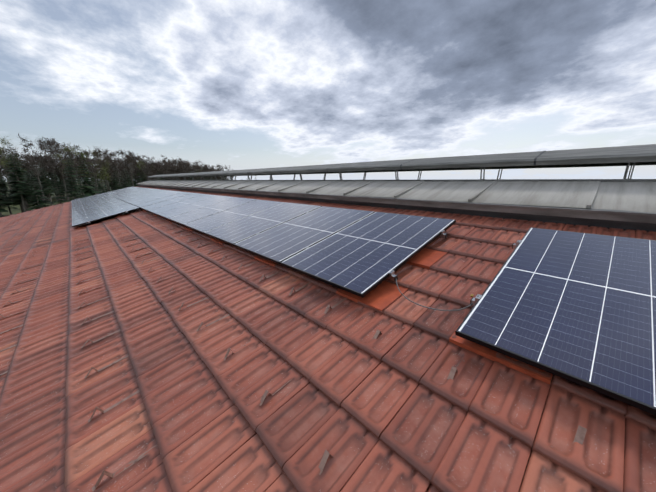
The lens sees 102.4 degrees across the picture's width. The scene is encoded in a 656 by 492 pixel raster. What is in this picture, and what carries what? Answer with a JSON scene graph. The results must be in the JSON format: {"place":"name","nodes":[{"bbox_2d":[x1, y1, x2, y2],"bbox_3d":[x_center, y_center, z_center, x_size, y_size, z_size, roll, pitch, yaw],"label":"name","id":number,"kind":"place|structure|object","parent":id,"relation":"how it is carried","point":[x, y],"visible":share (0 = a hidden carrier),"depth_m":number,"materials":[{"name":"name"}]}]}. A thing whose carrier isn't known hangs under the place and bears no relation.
{"place":"outdoors","nodes":[
{"label":"outdoors","id":0,"kind":"place"},
{"bbox_2d":[1,181,120,216],"bbox_3d":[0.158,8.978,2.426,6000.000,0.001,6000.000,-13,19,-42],"label":"ground","id":1,"kind":"structure","parent":0,"point":[15,211],"depth_m":100.09,"materials":[{"name":"green plant"}]},
{"bbox_2d":[0,133,247,216],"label":"forest","id":2,"kind":"object","parent":1,"relation":"on","point":[27,181],"visible":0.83,"depth_m":115.43,"materials":[{"name":"green plant"}]},
{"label":"walls","id":3,"kind":"object","parent":1,"relation":"on","visible":0},
{"bbox_2d":[417,222,647,489],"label":"roof slab","id":4,"kind":"structure","parent":3,"relation":"on","point":[552,377],"depth_m":1.24,"materials":[{"name":"brown"}]},
{"bbox_2d":[0,186,135,217],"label":"verge tiles","id":5,"kind":"object","parent":4,"relation":"on","point":[35,209],"visible":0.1,"depth_m":16.89,"materials":[{"name":"ceramic"}]},
{"bbox_2d":[0,186,223,259],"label":"roof tiles","id":6,"kind":"object","parent":4,"relation":"on","point":[33,237],"visible":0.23,"depth_m":8.69,"materials":[{"name":"ceramic"}]},
{"bbox_2d":[0,204,590,490],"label":"snow guard hooks","id":7,"kind":"object","parent":6,"relation":"on","point":[580,435],"visible":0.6,"depth_m":2.02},
{"bbox_2d":[70,202,552,384],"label":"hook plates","id":8,"kind":"object","parent":6,"relation":"on","point":[382,296],"visible":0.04,"depth_m":2.17,"materials":[{"name":"metal"}]},
{"bbox_2d":[126,212,515,305],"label":"rails","id":9,"kind":"object","parent":6,"relation":"on","point":[443,236],"visible":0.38,"depth_m":2.28,"materials":[{"name":"metal"}]},
{"bbox_2d":[79,194,521,301],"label":"clamps","id":10,"kind":"object","parent":9,"relation":"attached to","point":[391,274],"visible":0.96,"depth_m":2.35,"materials":[{"name":"metal"}]},
{"bbox_2d":[89,212,513,303],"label":"rail caps","id":11,"kind":"object","parent":9,"relation":"attached to","point":[396,276],"visible":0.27,"depth_m":2.26,"materials":[{"name":"black plastic"}]},
{"bbox_2d":[72,189,655,415],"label":"solar panel frames","id":12,"kind":"structure","parent":9,"relation":"on","point":[645,408],"depth_m":1.53,"materials":[{"name":"metal"}]},
{"bbox_2d":[72,187,655,408],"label":"solar panels","id":13,"kind":"object","parent":12,"relation":"in","point":[580,306],"visible":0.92,"depth_m":1.97,"materials":[{"name":"blue glass"}]},
{"bbox_2d":[0,194,399,368],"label":"roof tiles","id":14,"kind":"object","parent":4,"relation":"on","point":[52,303],"visible":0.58,"depth_m":4.05,"materials":[{"name":"ceramic"}]},
{"bbox_2d":[0,209,655,491],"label":"roof tiles","id":15,"kind":"object","parent":4,"relation":"on","point":[391,408],"visible":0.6,"depth_m":1.49,"materials":[{"name":"ceramic"}]},
{"bbox_2d":[396,278,473,310],"bbox_3d":[0.741,0.379,1.995,0.192,0.060,0.649,-29,29,-36],"label":"cable","id":16,"kind":"object","parent":15,"relation":"on","point":[429,307],"visible":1,"depth_m":1.89,"materials":[{"name":"grey plastic"}]},
{"bbox_2d":[138,185,655,230],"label":"flashing","id":17,"kind":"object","parent":4,"relation":"on","point":[604,223],"depth_m":3.25,"materials":[{"name":"grey metal"}]},
{"bbox_2d":[137,179,655,223],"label":"ridge trim","id":18,"kind":"structure","parent":17,"relation":"on","point":[623,215],"depth_m":3.36,"materials":[{"name":"grey metal"}]},
{"bbox_2d":[154,162,635,179],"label":"support posts","id":19,"kind":"object","parent":18,"relation":"on","point":[396,177],"visible":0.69,"depth_m":4.05,"materials":[{"name":"grey metal"}]},
{"bbox_2d":[137,180,655,212],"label":"skylight","id":20,"kind":"object","parent":18,"relation":"on","point":[634,196],"visible":0.77,"depth_m":3.58},
{"bbox_2d":[148,144,655,177],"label":"ridge cap","id":21,"kind":"object","parent":18,"relation":"on","point":[639,155],"visible":0.98,"depth_m":4.10,"materials":[{"name":"metal"}]},
{"bbox_2d":[206,151,544,175],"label":"ridge cap seams","id":22,"kind":"object","parent":21,"relation":"on","point":[535,158],"visible":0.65,"depth_m":3.72,"materials":[{"name":"grey metal"}]},
{"bbox_2d":[0,0,655,181],"label":"sky","id":23,"kind":"structure","parent":0,"point":[236,84],"materials":[{"name":"grey"}]},
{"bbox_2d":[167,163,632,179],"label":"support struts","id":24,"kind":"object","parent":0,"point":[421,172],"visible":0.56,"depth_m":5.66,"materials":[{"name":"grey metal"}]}
]}

